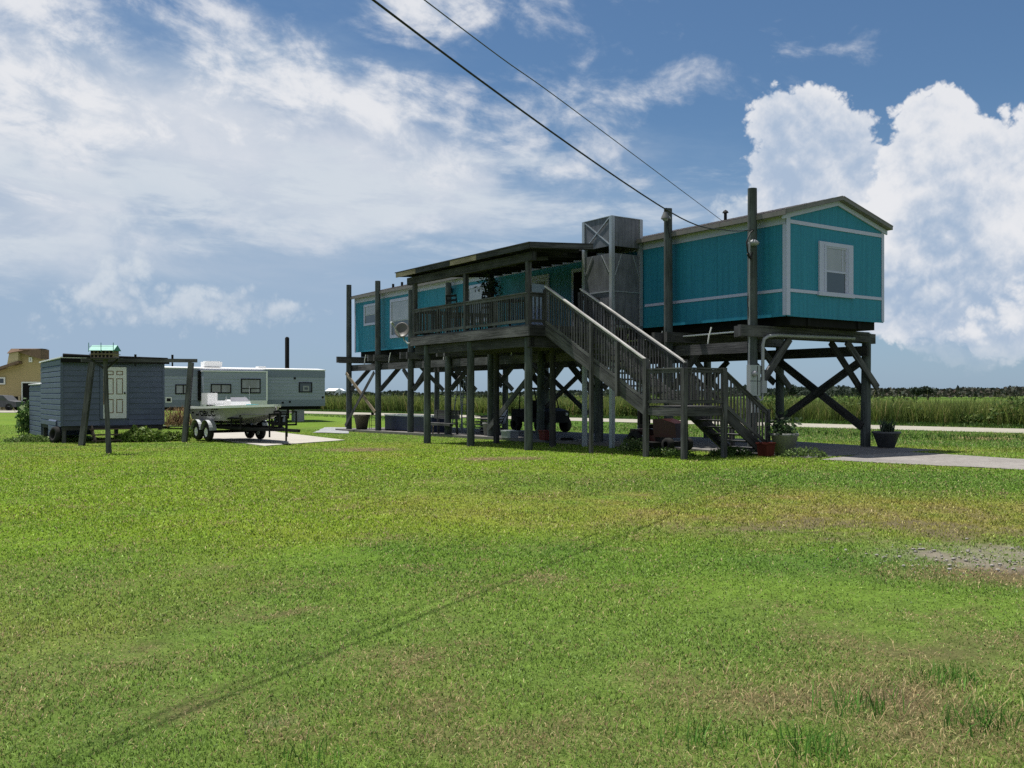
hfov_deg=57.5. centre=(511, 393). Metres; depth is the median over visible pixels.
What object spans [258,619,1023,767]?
long grass
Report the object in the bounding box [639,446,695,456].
weed clump
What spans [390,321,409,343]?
satellite dish
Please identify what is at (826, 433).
verge grass
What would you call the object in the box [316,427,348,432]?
gravel patch
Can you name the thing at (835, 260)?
window
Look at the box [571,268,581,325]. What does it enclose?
door
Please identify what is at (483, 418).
lumber stack
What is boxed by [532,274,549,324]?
door
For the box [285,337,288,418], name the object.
post
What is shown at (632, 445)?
weed clump
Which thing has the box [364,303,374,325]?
window
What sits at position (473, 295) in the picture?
window
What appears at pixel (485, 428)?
tall pot
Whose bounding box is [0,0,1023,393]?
sky
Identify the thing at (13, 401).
parked car
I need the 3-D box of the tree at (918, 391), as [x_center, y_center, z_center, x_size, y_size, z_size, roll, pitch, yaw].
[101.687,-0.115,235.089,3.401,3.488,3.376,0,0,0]
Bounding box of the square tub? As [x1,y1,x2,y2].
[538,430,548,439]
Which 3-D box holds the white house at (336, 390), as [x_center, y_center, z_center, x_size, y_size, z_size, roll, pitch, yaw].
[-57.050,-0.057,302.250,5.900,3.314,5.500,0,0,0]
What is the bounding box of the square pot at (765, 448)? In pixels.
[756,442,775,455]
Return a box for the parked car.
[0,395,24,410]
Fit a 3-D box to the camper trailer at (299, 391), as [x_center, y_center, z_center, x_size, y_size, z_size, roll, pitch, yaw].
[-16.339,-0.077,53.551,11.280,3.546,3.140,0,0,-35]
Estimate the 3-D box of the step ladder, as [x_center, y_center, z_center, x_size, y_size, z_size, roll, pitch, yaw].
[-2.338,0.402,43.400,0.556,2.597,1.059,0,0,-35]
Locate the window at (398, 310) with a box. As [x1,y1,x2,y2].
[390,297,407,337]
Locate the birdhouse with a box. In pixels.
[87,343,121,453]
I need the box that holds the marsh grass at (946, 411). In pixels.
[307,389,1023,425]
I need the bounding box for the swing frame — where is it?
[78,354,196,445]
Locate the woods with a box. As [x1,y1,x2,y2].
[325,384,1023,398]
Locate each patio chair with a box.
[445,294,457,332]
[470,292,491,329]
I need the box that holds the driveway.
[821,452,1023,469]
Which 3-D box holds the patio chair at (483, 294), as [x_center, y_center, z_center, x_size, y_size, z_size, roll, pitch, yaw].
[-1.015,-2.691,30.868,0.560,1.343,0.480,0,0,-44]
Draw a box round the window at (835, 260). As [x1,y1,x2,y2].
[817,241,854,298]
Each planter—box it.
[353,414,368,429]
[763,410,802,454]
[871,419,900,447]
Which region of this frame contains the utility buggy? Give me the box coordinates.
[510,388,570,431]
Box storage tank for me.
[384,414,443,432]
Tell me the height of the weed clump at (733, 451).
0.336 m
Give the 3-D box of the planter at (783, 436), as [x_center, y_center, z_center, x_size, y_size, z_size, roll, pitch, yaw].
[6.977,0.977,24.073,0.977,1.199,1.016,0,0,1]
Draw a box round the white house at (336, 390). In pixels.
[326,388,345,394]
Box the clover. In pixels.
[0,498,1023,767]
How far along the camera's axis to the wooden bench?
38.15 m
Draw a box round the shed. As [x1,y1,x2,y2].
[28,353,168,442]
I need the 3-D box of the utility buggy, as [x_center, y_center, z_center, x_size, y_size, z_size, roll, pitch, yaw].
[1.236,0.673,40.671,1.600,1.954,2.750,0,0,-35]
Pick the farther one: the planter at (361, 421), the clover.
the planter at (361, 421)
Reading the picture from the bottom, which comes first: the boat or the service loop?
the boat
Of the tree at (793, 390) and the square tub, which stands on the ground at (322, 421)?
the tree at (793, 390)
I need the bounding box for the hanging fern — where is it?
[473,270,505,297]
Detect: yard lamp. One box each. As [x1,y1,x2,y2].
[661,208,670,237]
[748,239,758,245]
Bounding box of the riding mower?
[627,411,692,450]
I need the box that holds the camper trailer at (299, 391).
[165,361,325,422]
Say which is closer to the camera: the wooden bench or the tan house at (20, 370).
the wooden bench
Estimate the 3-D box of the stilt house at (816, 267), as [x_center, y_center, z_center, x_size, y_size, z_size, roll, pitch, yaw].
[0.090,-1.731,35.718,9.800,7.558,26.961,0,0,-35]
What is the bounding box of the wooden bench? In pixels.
[431,410,459,434]
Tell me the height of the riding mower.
1.110 m
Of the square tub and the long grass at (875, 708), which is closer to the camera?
the long grass at (875, 708)
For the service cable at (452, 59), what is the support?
attached to the stilt house at (816, 267)
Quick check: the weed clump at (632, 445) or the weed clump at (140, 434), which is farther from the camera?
the weed clump at (140, 434)
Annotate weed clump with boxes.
[2,432,66,441]
[111,424,171,442]
[165,431,191,440]
[188,427,193,437]
[617,437,652,451]
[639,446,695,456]
[707,445,754,455]
[781,446,827,456]
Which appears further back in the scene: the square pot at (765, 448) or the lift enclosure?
the lift enclosure
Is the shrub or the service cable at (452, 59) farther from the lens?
the shrub
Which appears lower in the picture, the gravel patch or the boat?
the gravel patch
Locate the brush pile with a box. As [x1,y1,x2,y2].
[163,405,192,428]
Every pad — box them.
[0,410,17,412]
[203,431,344,445]
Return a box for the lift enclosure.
[582,215,642,447]
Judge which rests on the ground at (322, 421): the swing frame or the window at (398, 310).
the swing frame
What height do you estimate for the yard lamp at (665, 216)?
0.865 m
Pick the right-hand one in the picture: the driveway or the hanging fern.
the driveway
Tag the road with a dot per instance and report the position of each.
(972, 429)
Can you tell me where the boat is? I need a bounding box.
[190,386,280,423]
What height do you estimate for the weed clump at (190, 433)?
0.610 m
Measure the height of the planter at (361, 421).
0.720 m
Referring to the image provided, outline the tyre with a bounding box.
[49,426,60,442]
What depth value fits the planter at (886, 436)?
27.14 m
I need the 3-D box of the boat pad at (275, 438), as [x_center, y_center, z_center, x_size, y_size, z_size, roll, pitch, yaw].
[-10.561,1.789,38.471,4.486,0.177,16.258,0,0,-27]
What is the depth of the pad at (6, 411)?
82.69 m
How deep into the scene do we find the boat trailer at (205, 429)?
34.21 m
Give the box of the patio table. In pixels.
[498,299,523,325]
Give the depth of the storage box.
34.07 m
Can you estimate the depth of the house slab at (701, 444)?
30.27 m
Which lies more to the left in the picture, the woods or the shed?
the shed
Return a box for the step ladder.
[452,374,466,430]
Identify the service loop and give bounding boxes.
[746,230,753,321]
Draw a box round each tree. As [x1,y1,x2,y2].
[784,384,801,397]
[908,387,923,399]
[920,386,933,399]
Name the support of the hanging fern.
hanging from the stilt house at (816, 267)
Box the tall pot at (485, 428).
[482,423,486,435]
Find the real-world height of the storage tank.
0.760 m
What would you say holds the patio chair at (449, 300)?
on the stilt house at (816, 267)
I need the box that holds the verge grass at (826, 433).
[289,409,1023,442]
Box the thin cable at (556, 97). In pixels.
[424,0,721,220]
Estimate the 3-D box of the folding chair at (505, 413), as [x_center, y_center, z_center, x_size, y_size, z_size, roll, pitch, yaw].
[-0.557,1.131,37.654,0.632,1.036,0.605,0,0,-35]
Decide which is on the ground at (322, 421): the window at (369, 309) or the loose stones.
the loose stones
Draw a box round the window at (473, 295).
[469,283,487,322]
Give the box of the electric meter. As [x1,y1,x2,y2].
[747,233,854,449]
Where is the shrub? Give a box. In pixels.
[6,398,33,435]
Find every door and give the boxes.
[100,364,128,418]
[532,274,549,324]
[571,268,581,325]
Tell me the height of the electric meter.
5.750 m
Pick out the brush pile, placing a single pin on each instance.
(175, 419)
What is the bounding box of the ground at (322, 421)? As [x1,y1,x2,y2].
[0,395,1023,767]
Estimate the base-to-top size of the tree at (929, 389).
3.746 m
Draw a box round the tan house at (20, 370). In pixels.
[0,349,48,409]
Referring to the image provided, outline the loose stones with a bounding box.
[696,538,1023,575]
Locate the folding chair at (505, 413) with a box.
[499,409,508,429]
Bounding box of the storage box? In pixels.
[500,430,518,437]
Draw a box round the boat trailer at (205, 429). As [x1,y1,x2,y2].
[190,410,299,444]
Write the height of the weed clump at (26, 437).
0.449 m
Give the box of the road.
[304,411,1023,432]
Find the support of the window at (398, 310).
in the stilt house at (816, 267)
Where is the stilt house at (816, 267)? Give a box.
[336,188,892,459]
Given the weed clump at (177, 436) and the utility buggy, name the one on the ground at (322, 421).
the weed clump at (177, 436)
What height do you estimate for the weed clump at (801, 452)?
0.336 m
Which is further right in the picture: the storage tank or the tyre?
the storage tank
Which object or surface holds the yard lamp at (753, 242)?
attached to the stilt house at (816, 267)
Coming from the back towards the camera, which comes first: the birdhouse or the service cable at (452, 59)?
the birdhouse
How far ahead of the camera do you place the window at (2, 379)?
91.88 m
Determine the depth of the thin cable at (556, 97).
14.55 m
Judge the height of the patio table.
1.010 m
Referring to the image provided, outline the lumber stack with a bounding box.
[475,415,506,434]
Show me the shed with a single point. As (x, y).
(136, 395)
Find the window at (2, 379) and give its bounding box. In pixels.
[0,377,5,383]
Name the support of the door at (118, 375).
in the shed
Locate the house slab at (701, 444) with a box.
[335,427,934,458]
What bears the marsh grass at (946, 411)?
on the ground at (322, 421)
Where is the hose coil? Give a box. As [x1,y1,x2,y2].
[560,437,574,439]
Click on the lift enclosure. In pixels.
(612, 277)
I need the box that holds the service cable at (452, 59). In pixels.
[372,0,753,230]

